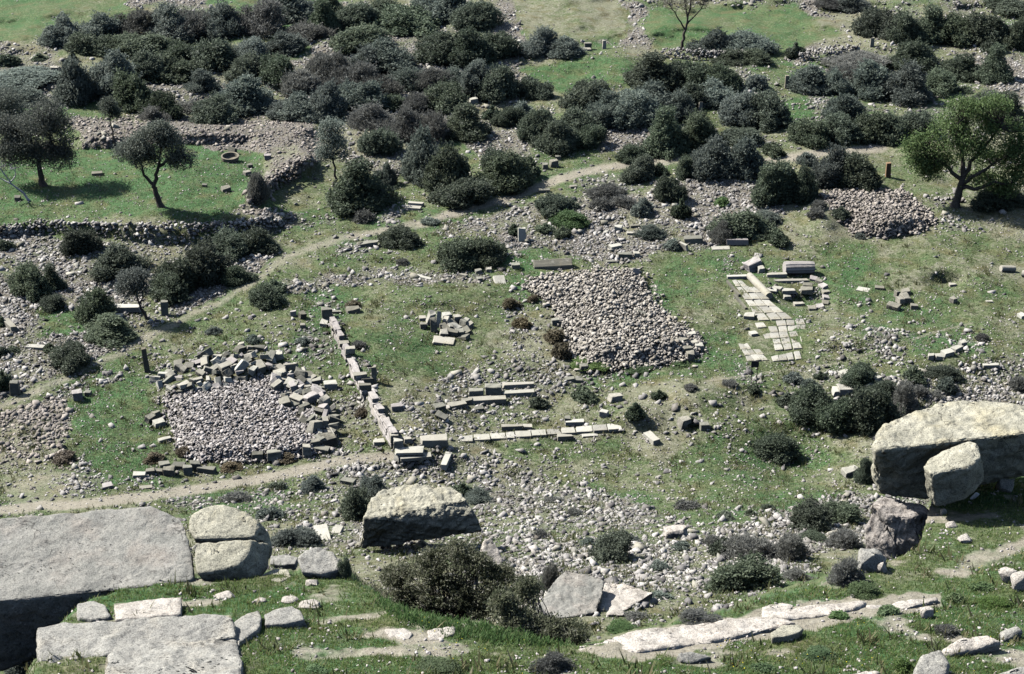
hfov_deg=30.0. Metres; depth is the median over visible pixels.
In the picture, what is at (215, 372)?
stone block
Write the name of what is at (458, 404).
stone block
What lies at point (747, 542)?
bush
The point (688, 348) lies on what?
stone block
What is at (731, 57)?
bush
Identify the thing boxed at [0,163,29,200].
dead tree
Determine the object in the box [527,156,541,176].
bush
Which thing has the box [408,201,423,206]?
stone block
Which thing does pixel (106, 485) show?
stone block
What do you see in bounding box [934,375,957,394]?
bush
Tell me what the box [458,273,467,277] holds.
stone block
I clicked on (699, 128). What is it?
bush
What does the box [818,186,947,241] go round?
rubble heap
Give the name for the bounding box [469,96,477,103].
stone block
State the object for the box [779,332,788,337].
paving stone
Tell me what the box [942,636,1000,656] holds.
boulder
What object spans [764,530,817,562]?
bush
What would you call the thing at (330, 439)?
stone block
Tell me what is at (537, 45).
bush
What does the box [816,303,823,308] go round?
stone block
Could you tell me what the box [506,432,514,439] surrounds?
kerb stone
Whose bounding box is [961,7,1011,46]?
bush
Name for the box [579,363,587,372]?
stone block
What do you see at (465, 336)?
stone block
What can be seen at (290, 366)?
stone block
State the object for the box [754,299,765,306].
paving stone
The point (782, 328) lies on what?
paving stone
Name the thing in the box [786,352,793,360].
paving stone
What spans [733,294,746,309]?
stone block
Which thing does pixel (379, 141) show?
bush
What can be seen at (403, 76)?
bush
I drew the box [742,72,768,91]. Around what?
bush
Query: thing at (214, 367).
stone block
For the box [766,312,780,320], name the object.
paving stone
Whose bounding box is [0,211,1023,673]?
weeds
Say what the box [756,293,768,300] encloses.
paving stone
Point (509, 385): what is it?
stone block
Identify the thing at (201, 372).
stone block
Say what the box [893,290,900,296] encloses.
stone block
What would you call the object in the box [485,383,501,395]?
stone block
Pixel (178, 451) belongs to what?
herb clump
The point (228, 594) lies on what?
flat stone
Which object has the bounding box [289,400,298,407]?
stone block
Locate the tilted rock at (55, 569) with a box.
[0,506,194,670]
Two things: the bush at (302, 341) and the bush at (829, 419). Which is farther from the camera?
the bush at (302, 341)
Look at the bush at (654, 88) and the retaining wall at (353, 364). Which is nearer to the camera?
the retaining wall at (353, 364)
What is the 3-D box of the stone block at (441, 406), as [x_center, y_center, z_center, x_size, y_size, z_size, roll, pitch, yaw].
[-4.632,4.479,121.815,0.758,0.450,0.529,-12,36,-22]
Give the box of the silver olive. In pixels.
[112,264,153,319]
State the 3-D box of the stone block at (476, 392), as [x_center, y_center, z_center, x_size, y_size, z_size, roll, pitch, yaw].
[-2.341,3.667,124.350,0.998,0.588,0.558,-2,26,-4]
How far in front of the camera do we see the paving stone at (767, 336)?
132.34 m
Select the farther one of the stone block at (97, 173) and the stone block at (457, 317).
the stone block at (97, 173)
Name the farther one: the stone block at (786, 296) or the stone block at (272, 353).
the stone block at (786, 296)
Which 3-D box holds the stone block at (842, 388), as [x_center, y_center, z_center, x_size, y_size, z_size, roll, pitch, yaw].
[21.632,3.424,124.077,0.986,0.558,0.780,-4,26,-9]
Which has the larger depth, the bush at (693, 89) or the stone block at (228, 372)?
the bush at (693, 89)
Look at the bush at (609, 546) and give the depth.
92.04 m
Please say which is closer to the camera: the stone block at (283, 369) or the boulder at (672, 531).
the boulder at (672, 531)
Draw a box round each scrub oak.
[361,536,526,625]
[482,569,594,645]
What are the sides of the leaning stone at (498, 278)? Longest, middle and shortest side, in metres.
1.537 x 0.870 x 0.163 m
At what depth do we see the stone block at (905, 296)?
137.33 m
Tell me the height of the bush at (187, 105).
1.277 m
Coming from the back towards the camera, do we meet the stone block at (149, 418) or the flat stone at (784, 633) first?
the stone block at (149, 418)
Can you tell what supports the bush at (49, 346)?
on the ground at (578, 20)
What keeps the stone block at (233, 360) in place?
on the ground at (578, 20)
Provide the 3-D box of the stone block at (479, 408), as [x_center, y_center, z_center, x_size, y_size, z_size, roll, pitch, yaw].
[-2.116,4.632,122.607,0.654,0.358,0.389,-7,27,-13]
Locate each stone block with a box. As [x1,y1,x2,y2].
[4,318,16,330]
[14,195,20,200]
[26,344,44,349]
[50,66,59,70]
[71,388,82,400]
[84,390,91,396]
[91,171,102,175]
[102,481,112,488]
[132,471,146,478]
[139,485,152,488]
[144,413,155,423]
[146,467,154,474]
[149,376,160,382]
[151,410,160,418]
[152,417,165,428]
[155,468,162,474]
[156,380,162,389]
[158,371,166,378]
[158,436,171,442]
[158,460,169,468]
[163,375,174,383]
[163,465,175,476]
[165,370,176,378]
[166,385,172,391]
[172,461,185,469]
[173,359,181,371]
[174,363,187,373]
[177,380,188,388]
[183,464,192,475]
[185,362,194,368]
[186,382,194,389]
[190,460,200,470]
[191,359,200,366]
[193,376,203,381]
[195,368,205,376]
[197,347,213,358]
[197,465,216,473]
[200,356,208,367]
[202,381,211,392]
[203,365,212,372]
[210,363,218,370]
[211,356,221,364]
[212,354,222,358]
[212,370,221,374]
[212,383,220,388]
[214,377,220,385]
[218,360,232,371]
[220,185,230,191]
[221,368,233,376]
[222,352,228,357]
[222,376,232,382]
[226,356,237,363]
[228,146,236,151]
[230,354,238,358]
[230,364,236,372]
[232,344,245,352]
[235,359,249,370]
[235,369,243,374]
[238,375,247,380]
[239,356,251,362]
[243,170,251,175]
[244,350,256,358]
[248,365,257,375]
[252,451,263,461]
[253,345,264,351]
[256,359,265,373]
[259,354,268,358]
[264,153,270,159]
[265,362,271,369]
[266,350,275,363]
[267,449,281,461]
[270,372,276,381]
[270,379,283,390]
[271,375,283,388]
[273,367,286,372]
[275,351,283,360]
[276,363,286,368]
[276,371,288,376]
[278,395,291,406]
[279,393,289,397]
[283,362,297,370]
[284,377,298,388]
[287,373,294,378]
[288,380,296,392]
[289,392,303,404]
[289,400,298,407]
[290,310,295,315]
[294,366,307,377]
[295,375,306,383]
[297,384,303,388]
[298,310,306,318]
[298,402,310,409]
[298,407,303,414]
[298,414,307,424]
[300,323,305,328]
[302,388,311,394]
[302,444,310,457]
[303,391,320,404]
[305,380,312,384]
[306,374,316,379]
[306,414,315,423]
[306,420,321,433]
[310,438,319,445]
[311,385,325,393]
[312,376,322,384]
[313,434,324,444]
[313,445,329,454]
[313,524,330,539]
[314,407,322,413]
[318,403,328,409]
[318,431,336,445]
[319,394,330,403]
[320,319,328,326]
[322,409,328,416]
[322,416,329,423]
[322,420,327,426]
[323,380,337,389]
[324,422,339,429]
[328,403,335,411]
[328,415,340,422]
[331,524,343,533]
[332,310,341,313]
[338,340,348,346]
[340,477,355,485]
[345,305,360,313]
[345,346,354,353]
[353,372,366,379]
[358,240,377,246]
[358,382,371,390]
[361,376,373,384]
[373,438,384,445]
[389,433,398,442]
[391,402,403,411]
[393,438,403,448]
[394,453,400,461]
[395,446,424,455]
[400,452,431,461]
[404,205,421,210]
[404,436,411,444]
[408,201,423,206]
[417,274,431,279]
[419,315,425,320]
[419,322,426,328]
[420,434,448,446]
[426,310,435,324]
[430,317,437,331]
[432,335,454,345]
[433,402,445,410]
[435,410,448,421]
[436,311,440,327]
[439,322,449,328]
[439,328,447,336]
[441,312,452,319]
[441,452,451,470]
[442,316,449,323]
[446,327,458,336]
[447,400,466,408]
[452,323,461,328]
[453,314,461,322]
[455,328,463,335]
[456,334,469,339]
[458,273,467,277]
[459,318,467,326]
[461,397,471,403]
[462,325,472,333]
[467,321,473,327]
[468,395,505,404]
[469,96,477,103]
[469,388,483,396]
[474,268,481,273]
[474,405,484,411]
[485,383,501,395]
[501,424,522,430]
[502,381,533,388]
[504,389,534,396]
[511,262,519,268]
[518,227,525,241]
[523,424,531,429]
[538,188,549,192]
[542,162,547,169]
[549,159,558,167]
[551,317,560,325]
[557,433,573,440]
[564,415,570,421]
[565,376,574,381]
[565,419,583,425]
[575,377,582,382]
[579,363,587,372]
[582,433,597,437]
[584,42,591,47]
[599,409,608,417]
[606,260,616,263]
[607,393,622,402]
[608,243,621,248]
[614,225,622,231]
[617,252,631,258]
[630,224,639,227]
[633,251,639,256]
[643,431,659,444]
[674,337,688,344]
[676,416,690,429]
[679,241,687,250]
[682,345,693,354]
[684,235,703,243]
[686,331,696,337]
[686,350,694,360]
[695,342,703,349]
[699,421,709,430]
[711,246,729,249]
[726,238,747,244]
[726,280,740,296]
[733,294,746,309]
[743,257,761,271]
[744,312,754,319]
[748,330,757,336]
[757,265,764,272]
[766,272,786,277]
[767,287,776,292]
[773,285,782,290]
[774,278,808,282]
[782,288,795,293]
[783,294,791,299]
[793,302,804,305]
[800,286,812,294]
[802,282,812,285]
[808,305,815,310]
[810,275,817,281]
[815,277,822,283]
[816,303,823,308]
[818,282,827,288]
[821,289,829,294]
[822,294,829,299]
[822,299,829,304]
[831,386,849,396]
[837,384,852,395]
[838,369,847,377]
[841,465,856,477]
[856,286,869,291]
[873,375,881,381]
[875,285,884,289]
[886,301,900,311]
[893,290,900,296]
[895,296,904,303]
[899,292,910,303]
[901,287,910,294]
[910,303,917,309]
[928,353,933,360]
[934,353,944,359]
[940,348,954,357]
[948,282,956,286]
[949,296,957,303]
[950,345,963,352]
[958,339,966,346]
[982,363,998,367]
[1017,312,1023,318]
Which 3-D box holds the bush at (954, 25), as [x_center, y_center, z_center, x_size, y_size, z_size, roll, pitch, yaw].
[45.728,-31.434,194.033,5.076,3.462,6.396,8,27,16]
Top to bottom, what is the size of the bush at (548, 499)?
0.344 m
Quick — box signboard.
[751,361,758,383]
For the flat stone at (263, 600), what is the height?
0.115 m
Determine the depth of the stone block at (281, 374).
125.77 m
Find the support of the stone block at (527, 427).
on the ground at (578, 20)
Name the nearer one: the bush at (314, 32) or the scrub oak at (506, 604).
the scrub oak at (506, 604)
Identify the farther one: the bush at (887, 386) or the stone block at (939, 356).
the stone block at (939, 356)
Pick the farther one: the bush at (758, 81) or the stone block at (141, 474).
the bush at (758, 81)
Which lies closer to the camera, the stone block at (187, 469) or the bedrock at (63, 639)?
the bedrock at (63, 639)
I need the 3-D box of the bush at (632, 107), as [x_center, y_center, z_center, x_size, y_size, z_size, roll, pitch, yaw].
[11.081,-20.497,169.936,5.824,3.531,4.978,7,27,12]
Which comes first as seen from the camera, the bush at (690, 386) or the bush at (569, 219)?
the bush at (690, 386)
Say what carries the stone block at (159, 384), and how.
on the ground at (578, 20)
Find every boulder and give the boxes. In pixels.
[47,654,63,662]
[189,505,272,559]
[195,540,269,581]
[234,611,261,646]
[264,606,306,628]
[270,555,297,569]
[298,547,340,578]
[360,483,481,547]
[480,538,502,562]
[663,525,687,538]
[677,652,710,663]
[857,548,886,571]
[857,671,879,673]
[864,497,928,559]
[871,400,1023,498]
[876,562,886,572]
[913,650,949,673]
[920,606,933,618]
[924,442,983,505]
[940,508,946,514]
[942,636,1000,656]
[945,521,957,527]
[957,533,971,543]
[995,478,1014,492]
[998,567,1016,582]
[998,626,1022,641]
[1000,667,1023,673]
[1010,571,1023,590]
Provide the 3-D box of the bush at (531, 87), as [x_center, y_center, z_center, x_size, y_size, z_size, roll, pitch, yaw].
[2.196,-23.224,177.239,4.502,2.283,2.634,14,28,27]
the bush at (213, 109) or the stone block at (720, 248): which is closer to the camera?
the stone block at (720, 248)
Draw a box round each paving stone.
[732,280,740,286]
[739,343,746,348]
[742,286,753,292]
[742,293,752,299]
[742,349,750,355]
[745,300,757,305]
[746,355,753,361]
[749,287,760,292]
[749,293,759,300]
[751,354,760,360]
[753,349,763,354]
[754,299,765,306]
[755,313,768,320]
[755,322,766,328]
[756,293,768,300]
[758,355,767,360]
[759,306,772,313]
[762,300,775,306]
[763,333,770,338]
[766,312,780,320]
[768,326,777,332]
[769,306,783,312]
[770,332,779,338]
[771,355,778,361]
[773,339,780,343]
[774,344,782,350]
[776,312,791,319]
[776,320,785,326]
[778,326,787,331]
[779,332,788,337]
[779,354,786,361]
[781,337,789,344]
[783,343,791,350]
[786,320,794,325]
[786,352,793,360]
[788,325,795,330]
[789,331,797,336]
[792,342,801,349]
[794,351,801,359]
[795,319,804,324]
[796,325,805,328]
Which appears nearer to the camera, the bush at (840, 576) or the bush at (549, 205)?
the bush at (840, 576)
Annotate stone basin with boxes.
[221,152,238,162]
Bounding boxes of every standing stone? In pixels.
[9,380,20,395]
[141,347,149,372]
[160,300,167,315]
[371,365,376,383]
[602,40,605,48]
[698,102,702,110]
[784,75,788,88]
[869,37,874,46]
[885,162,890,177]
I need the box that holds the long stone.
[634,309,651,318]
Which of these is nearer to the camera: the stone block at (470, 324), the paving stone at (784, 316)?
the stone block at (470, 324)
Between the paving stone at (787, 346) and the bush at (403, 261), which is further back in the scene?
the bush at (403, 261)
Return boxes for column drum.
[746,272,772,299]
[782,261,814,273]
[999,265,1015,271]
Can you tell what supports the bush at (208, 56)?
on the ground at (578, 20)
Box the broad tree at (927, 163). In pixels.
[895,90,1023,208]
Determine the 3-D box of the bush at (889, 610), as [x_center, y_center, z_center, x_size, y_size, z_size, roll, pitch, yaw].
[8.841,6.429,44.895,0.538,0.171,0.675,14,28,27]
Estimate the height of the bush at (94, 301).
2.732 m
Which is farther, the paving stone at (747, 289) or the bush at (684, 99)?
the bush at (684, 99)
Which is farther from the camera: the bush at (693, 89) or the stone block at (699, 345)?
the bush at (693, 89)
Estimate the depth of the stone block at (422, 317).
133.88 m
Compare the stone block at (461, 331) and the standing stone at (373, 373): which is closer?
the standing stone at (373, 373)
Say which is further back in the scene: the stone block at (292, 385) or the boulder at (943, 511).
the stone block at (292, 385)
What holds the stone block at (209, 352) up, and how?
on the ground at (578, 20)
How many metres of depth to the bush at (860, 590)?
46.26 m
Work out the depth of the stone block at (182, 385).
123.96 m
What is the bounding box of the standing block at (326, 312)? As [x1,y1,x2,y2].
[321,306,332,318]
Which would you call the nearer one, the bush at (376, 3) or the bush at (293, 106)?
the bush at (293, 106)
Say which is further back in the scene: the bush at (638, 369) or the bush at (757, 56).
the bush at (757, 56)
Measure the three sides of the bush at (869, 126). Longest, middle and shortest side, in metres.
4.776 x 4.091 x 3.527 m
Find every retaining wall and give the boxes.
[329,316,350,362]
[347,357,367,399]
[368,390,397,447]
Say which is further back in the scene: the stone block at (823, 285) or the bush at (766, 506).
the stone block at (823, 285)
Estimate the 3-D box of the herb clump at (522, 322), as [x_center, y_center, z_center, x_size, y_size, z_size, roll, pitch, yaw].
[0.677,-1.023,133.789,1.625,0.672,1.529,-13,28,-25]
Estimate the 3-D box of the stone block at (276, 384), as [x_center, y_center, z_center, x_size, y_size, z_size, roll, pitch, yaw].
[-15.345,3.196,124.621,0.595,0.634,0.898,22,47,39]
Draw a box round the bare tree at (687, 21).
[661,0,711,49]
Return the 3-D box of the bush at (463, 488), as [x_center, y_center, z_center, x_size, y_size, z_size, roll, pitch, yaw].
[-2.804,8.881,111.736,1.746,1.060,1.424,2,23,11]
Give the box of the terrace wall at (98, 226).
[0,215,284,243]
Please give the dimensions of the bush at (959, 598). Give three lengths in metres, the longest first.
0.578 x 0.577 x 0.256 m
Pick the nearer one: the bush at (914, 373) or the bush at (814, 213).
the bush at (914, 373)
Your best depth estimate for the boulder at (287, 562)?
86.95 m
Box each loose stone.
[17,241,24,246]
[103,281,110,286]
[406,476,417,484]
[410,272,419,278]
[415,540,427,546]
[450,369,461,375]
[467,475,478,480]
[553,545,561,550]
[601,220,608,224]
[632,542,646,551]
[688,528,699,532]
[759,516,770,525]
[970,365,976,372]
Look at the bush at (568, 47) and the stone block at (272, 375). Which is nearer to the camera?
the stone block at (272, 375)
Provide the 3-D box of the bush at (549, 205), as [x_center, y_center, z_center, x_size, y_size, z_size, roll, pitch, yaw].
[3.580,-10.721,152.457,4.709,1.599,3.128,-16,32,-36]
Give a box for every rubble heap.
[157,371,336,466]
[516,262,708,375]
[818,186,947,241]
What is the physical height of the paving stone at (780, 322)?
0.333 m
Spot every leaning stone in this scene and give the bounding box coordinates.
[493,275,505,283]
[633,268,639,275]
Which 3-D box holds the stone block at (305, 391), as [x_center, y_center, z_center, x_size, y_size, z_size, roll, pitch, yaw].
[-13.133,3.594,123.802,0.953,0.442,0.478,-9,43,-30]
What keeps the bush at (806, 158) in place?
on the ground at (578, 20)
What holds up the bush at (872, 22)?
on the ground at (578, 20)
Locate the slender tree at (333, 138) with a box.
[308,114,353,186]
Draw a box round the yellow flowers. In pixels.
[420,514,1009,673]
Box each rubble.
[0,0,1023,639]
[0,114,325,470]
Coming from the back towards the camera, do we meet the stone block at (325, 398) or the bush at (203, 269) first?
the bush at (203, 269)
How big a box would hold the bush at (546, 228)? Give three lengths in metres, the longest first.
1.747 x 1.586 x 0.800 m
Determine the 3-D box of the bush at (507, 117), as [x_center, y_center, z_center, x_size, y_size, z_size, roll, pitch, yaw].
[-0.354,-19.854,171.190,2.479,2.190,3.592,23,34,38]
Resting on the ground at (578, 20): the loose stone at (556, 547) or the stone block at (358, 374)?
the loose stone at (556, 547)
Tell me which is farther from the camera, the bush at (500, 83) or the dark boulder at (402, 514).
the bush at (500, 83)
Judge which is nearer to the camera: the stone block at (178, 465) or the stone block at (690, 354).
the stone block at (178, 465)
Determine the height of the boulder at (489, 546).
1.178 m
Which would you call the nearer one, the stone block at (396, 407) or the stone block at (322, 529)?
the stone block at (322, 529)
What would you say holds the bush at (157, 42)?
on the ground at (578, 20)
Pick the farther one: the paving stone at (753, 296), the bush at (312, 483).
the paving stone at (753, 296)
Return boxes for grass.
[27,476,1023,673]
[360,588,575,648]
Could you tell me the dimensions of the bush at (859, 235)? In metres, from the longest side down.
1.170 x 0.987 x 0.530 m
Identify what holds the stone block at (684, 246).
on the ground at (578, 20)
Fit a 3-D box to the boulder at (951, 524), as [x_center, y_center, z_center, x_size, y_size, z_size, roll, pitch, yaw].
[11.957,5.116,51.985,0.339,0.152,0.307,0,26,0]
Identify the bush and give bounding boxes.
[0,54,22,66]
[0,65,60,87]
[0,83,47,107]
[0,239,16,251]
[0,316,5,327]
[0,346,11,358]
[0,369,11,392]
[4,660,32,673]
[5,259,55,302]
[9,345,20,353]
[31,53,49,61]
[34,8,83,48]
[36,293,65,312]
[42,262,67,290]
[42,342,55,352]
[48,54,95,107]
[48,337,92,374]
[58,226,104,255]
[63,29,112,55]
[67,50,77,60]
[70,283,116,324]
[77,8,122,37]
[81,311,139,349]
[88,46,146,99]
[88,240,153,282]
[96,30,138,57]
[104,31,177,58]
[105,6,153,35]
[110,64,153,113]
[130,45,170,82]
[134,105,171,121]
[136,87,186,119]
[146,0,203,43]
[147,51,203,84]
[148,268,193,306]
[150,253,197,294]
[157,6,211,37]
[164,38,194,59]
[177,97,197,113]
[179,233,234,288]
[181,68,223,93]
[186,33,237,72]
[188,89,242,123]
[196,0,245,41]
[203,325,222,334]
[211,70,278,116]
[212,224,251,261]
[218,264,259,286]
[219,489,252,502]
[222,48,260,81]
[226,0,287,38]
[229,35,270,64]
[239,224,279,255]
[240,656,248,664]
[244,334,261,344]
[245,169,270,204]
[246,280,289,310]
[255,505,285,520]
[258,51,296,86]
[263,99,284,119]
[264,28,310,56]
[265,279,286,292]
[265,480,286,490]
[270,525,321,547]
[272,67,327,96]
[275,0,316,24]
[275,90,323,122]
[281,17,338,41]
[294,337,309,345]
[296,473,328,494]
[298,0,341,33]
[300,48,353,79]
[305,77,349,120]
[305,663,329,673]
[318,58,383,86]
[319,0,344,13]
[322,154,399,217]
[327,21,397,54]
[336,0,383,28]
[336,555,351,578]
[337,77,394,110]
[337,483,372,521]
[344,43,384,75]
[345,99,396,130]
[351,70,403,95]
[351,340,366,348]
[353,34,417,72]
[353,208,375,223]
[355,126,404,156]
[359,471,388,496]
[370,0,398,13]
[371,0,443,37]
[372,158,399,188]
[374,222,426,251]
[378,93,405,111]
[379,102,429,141]
[385,65,428,92]
[395,257,409,265]
[396,119,441,187]
[401,91,431,113]
[410,0,471,23]
[410,65,452,89]
[412,27,456,65]
[413,654,462,673]
[416,138,476,191]
[418,108,452,143]
[420,175,498,210]
[420,217,440,225]
[421,76,470,115]
[434,236,483,272]
[435,64,461,84]
[444,25,506,68]
[444,100,493,142]
[448,0,509,30]
[451,481,474,497]
[457,58,491,100]
[463,484,492,504]
[469,236,507,268]
[473,62,521,103]
[475,146,536,196]
[479,145,506,170]
[480,103,500,119]
[483,30,522,58]
[485,103,526,127]
[507,223,517,235]
[513,100,532,116]
[515,103,555,142]
[517,25,559,58]
[517,73,554,100]
[525,647,579,673]
[527,115,583,156]
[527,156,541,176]
[529,395,549,408]
[531,528,547,538]
[533,190,583,217]
[534,223,555,233]
[539,559,559,592]
[543,496,564,503]
[546,34,586,59]
[547,208,590,229]
[551,224,571,239]
[556,76,611,108]
[559,103,599,135]
[565,507,582,515]
[568,355,610,371]
[570,384,597,404]
[572,120,607,150]
[580,536,594,545]
[581,182,630,199]
[583,87,621,127]
[587,196,615,210]
[587,525,634,563]
[603,87,661,130]
[606,618,639,633]
[608,194,637,208]
[610,143,651,164]
[617,152,657,183]
[620,49,682,91]
[621,362,660,373]
[623,610,648,621]
[624,402,646,421]
[630,197,655,217]
[630,535,640,541]
[631,76,686,120]
[632,223,666,239]
[638,104,691,160]
[649,388,667,399]
[649,559,672,571]
[651,172,688,202]
[652,589,675,599]
[654,162,669,176]
[660,56,685,91]
[662,86,695,122]
[662,237,680,251]
[668,195,692,219]
[669,358,689,369]
[671,540,689,551]
[672,498,701,510]
[674,153,694,179]
[675,79,707,108]
[675,107,719,148]
[675,605,723,624]
[680,58,714,86]
[682,382,698,391]
[685,26,734,57]
[686,133,738,182]
[687,416,699,426]
[698,75,734,109]
[699,60,745,92]
[701,551,784,593]
[702,534,720,544]
[704,207,775,241]
[706,218,734,244]
[708,47,749,66]
[708,536,730,556]
[710,27,782,54]
[713,196,729,207]
[716,87,759,127]
[716,510,735,520]
[718,125,764,144]
[718,133,766,180]
[718,528,781,561]
[721,377,739,386]
[739,47,776,65]
[741,87,798,133]
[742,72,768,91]
[743,509,756,515]
[744,431,804,464]
[746,383,760,394]
[748,662,776,673]
[749,155,797,208]
[756,208,782,224]
[760,503,776,510]
[762,141,786,157]
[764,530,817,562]
[766,227,790,247]
[775,392,792,407]
[781,565,815,580]
[782,371,803,384]
[783,39,806,58]
[783,115,831,149]
[786,63,833,95]
[786,495,835,532]
[787,380,841,425]
[791,161,819,205]
[792,528,829,542]
[795,151,815,166]
[799,644,838,661]
[801,378,819,387]
[806,207,825,219]
[808,396,863,436]
[809,140,850,188]
[809,199,827,210]
[810,0,844,9]
[811,370,827,379]
[813,50,897,67]
[816,65,849,95]
[819,498,865,525]
[820,92,871,119]
[821,110,866,146]
[823,61,866,86]
[824,526,865,549]
[825,554,868,586]
[828,0,871,12]
[828,609,849,619]
[830,206,851,220]
[834,383,905,436]
[836,150,885,192]
[839,360,878,389]
[844,57,890,101]
[845,580,881,599]
[848,2,893,39]
[851,106,890,144]
[853,455,873,484]
[854,232,865,239]
[858,379,896,396]
[874,109,909,146]
[875,604,900,616]
[877,58,934,108]
[883,35,938,72]
[884,8,923,43]
[891,376,923,417]
[893,657,913,673]
[896,109,941,137]
[902,365,927,385]
[913,384,929,396]
[915,2,949,44]
[923,64,960,97]
[924,363,964,381]
[930,389,943,399]
[933,622,960,638]
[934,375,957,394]
[937,9,979,48]
[938,48,981,82]
[945,591,966,604]
[957,85,973,93]
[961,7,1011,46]
[966,88,1000,109]
[967,185,1023,212]
[968,581,994,592]
[970,42,1016,85]
[974,332,988,341]
[976,595,1017,610]
[979,30,1005,53]
[982,0,1023,16]
[995,88,1023,126]
[1003,14,1023,50]
[1008,375,1023,391]
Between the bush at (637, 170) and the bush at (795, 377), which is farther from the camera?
the bush at (637, 170)
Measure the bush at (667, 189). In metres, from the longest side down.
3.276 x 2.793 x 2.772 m
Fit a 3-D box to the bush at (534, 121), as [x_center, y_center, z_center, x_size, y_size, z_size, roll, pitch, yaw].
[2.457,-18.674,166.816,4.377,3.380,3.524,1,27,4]
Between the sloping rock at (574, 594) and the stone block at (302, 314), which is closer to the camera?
the sloping rock at (574, 594)
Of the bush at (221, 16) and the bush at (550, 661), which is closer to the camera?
the bush at (550, 661)
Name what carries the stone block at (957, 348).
on the ground at (578, 20)
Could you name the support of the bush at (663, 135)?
on the ground at (578, 20)
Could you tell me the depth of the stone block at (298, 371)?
126.00 m
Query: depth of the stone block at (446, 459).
115.75 m
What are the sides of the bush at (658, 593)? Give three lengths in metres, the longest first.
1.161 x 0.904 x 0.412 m
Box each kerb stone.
[460,435,472,442]
[474,434,489,441]
[490,433,505,440]
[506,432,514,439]
[515,431,530,438]
[531,429,546,437]
[547,429,561,435]
[561,427,575,434]
[576,425,592,433]
[593,424,607,432]
[607,424,621,431]
[727,274,746,278]
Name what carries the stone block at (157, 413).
on the ground at (578, 20)
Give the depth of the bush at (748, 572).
83.96 m
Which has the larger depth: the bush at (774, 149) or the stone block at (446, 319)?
the bush at (774, 149)
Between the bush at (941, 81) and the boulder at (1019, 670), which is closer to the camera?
the boulder at (1019, 670)
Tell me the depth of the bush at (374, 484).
111.33 m
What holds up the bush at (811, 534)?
on the ground at (578, 20)
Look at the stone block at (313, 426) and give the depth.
119.00 m
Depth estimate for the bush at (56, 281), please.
138.77 m
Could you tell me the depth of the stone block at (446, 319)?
133.22 m
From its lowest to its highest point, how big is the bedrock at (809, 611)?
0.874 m
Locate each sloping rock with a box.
[536,570,604,618]
[600,583,652,611]
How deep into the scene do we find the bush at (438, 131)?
166.55 m
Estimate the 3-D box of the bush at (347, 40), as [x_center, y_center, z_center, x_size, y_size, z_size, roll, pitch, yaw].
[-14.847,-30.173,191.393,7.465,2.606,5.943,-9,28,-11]
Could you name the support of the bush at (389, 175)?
on the ground at (578, 20)
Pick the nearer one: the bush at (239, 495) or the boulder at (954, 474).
the boulder at (954, 474)
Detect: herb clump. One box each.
[51,449,77,465]
[142,451,165,464]
[175,445,189,457]
[219,460,243,472]
[277,451,296,464]
[344,299,361,307]
[353,407,367,417]
[502,296,522,309]
[511,316,532,328]
[526,294,538,302]
[543,327,567,343]
[550,341,572,359]
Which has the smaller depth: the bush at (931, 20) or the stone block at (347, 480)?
the stone block at (347, 480)
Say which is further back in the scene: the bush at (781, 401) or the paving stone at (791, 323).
the paving stone at (791, 323)
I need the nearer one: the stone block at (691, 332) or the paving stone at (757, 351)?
the paving stone at (757, 351)
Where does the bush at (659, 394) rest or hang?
on the ground at (578, 20)
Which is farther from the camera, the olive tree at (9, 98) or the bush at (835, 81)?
the bush at (835, 81)
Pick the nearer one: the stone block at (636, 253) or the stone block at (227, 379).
the stone block at (227, 379)
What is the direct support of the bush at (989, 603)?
on the ground at (578, 20)
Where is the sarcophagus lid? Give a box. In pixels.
[533,258,572,269]
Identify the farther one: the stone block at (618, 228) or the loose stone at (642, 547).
the stone block at (618, 228)
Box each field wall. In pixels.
[265,152,317,191]
[660,47,746,60]
[797,43,859,61]
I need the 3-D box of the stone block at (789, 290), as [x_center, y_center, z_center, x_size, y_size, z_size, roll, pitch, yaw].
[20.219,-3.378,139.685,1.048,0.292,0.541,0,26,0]
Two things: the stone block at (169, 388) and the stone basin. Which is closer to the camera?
the stone block at (169, 388)
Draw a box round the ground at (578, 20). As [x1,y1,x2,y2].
[0,0,1023,673]
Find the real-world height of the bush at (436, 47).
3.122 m
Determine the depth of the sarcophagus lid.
142.78 m
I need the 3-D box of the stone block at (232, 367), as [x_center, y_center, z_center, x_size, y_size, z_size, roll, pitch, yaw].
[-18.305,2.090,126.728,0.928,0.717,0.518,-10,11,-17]
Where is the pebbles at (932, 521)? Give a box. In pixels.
[52,481,1023,673]
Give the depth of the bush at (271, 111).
173.44 m
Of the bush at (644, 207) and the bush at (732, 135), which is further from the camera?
the bush at (732, 135)
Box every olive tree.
[0,81,30,135]
[0,92,79,186]
[108,117,201,207]
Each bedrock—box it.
[36,614,236,661]
[105,638,242,673]
[578,616,795,652]
[761,601,866,620]
[761,603,792,611]
[866,597,937,608]
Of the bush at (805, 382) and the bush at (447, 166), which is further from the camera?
the bush at (447, 166)
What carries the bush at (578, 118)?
on the ground at (578, 20)
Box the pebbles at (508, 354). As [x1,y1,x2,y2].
[0,50,1023,611]
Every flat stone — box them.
[77,601,111,621]
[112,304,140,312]
[114,597,181,621]
[215,590,234,599]
[255,597,266,602]
[262,569,290,581]
[281,596,298,603]
[298,599,319,609]
[305,579,318,585]
[384,628,412,638]
[427,627,455,640]
[606,609,624,616]
[770,625,802,643]
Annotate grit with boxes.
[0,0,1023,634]
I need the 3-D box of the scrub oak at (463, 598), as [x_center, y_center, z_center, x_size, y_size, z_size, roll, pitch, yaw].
[-2.380,8.237,63.268,6.011,2.981,2.668,0,26,0]
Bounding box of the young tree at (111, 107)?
[97,95,122,146]

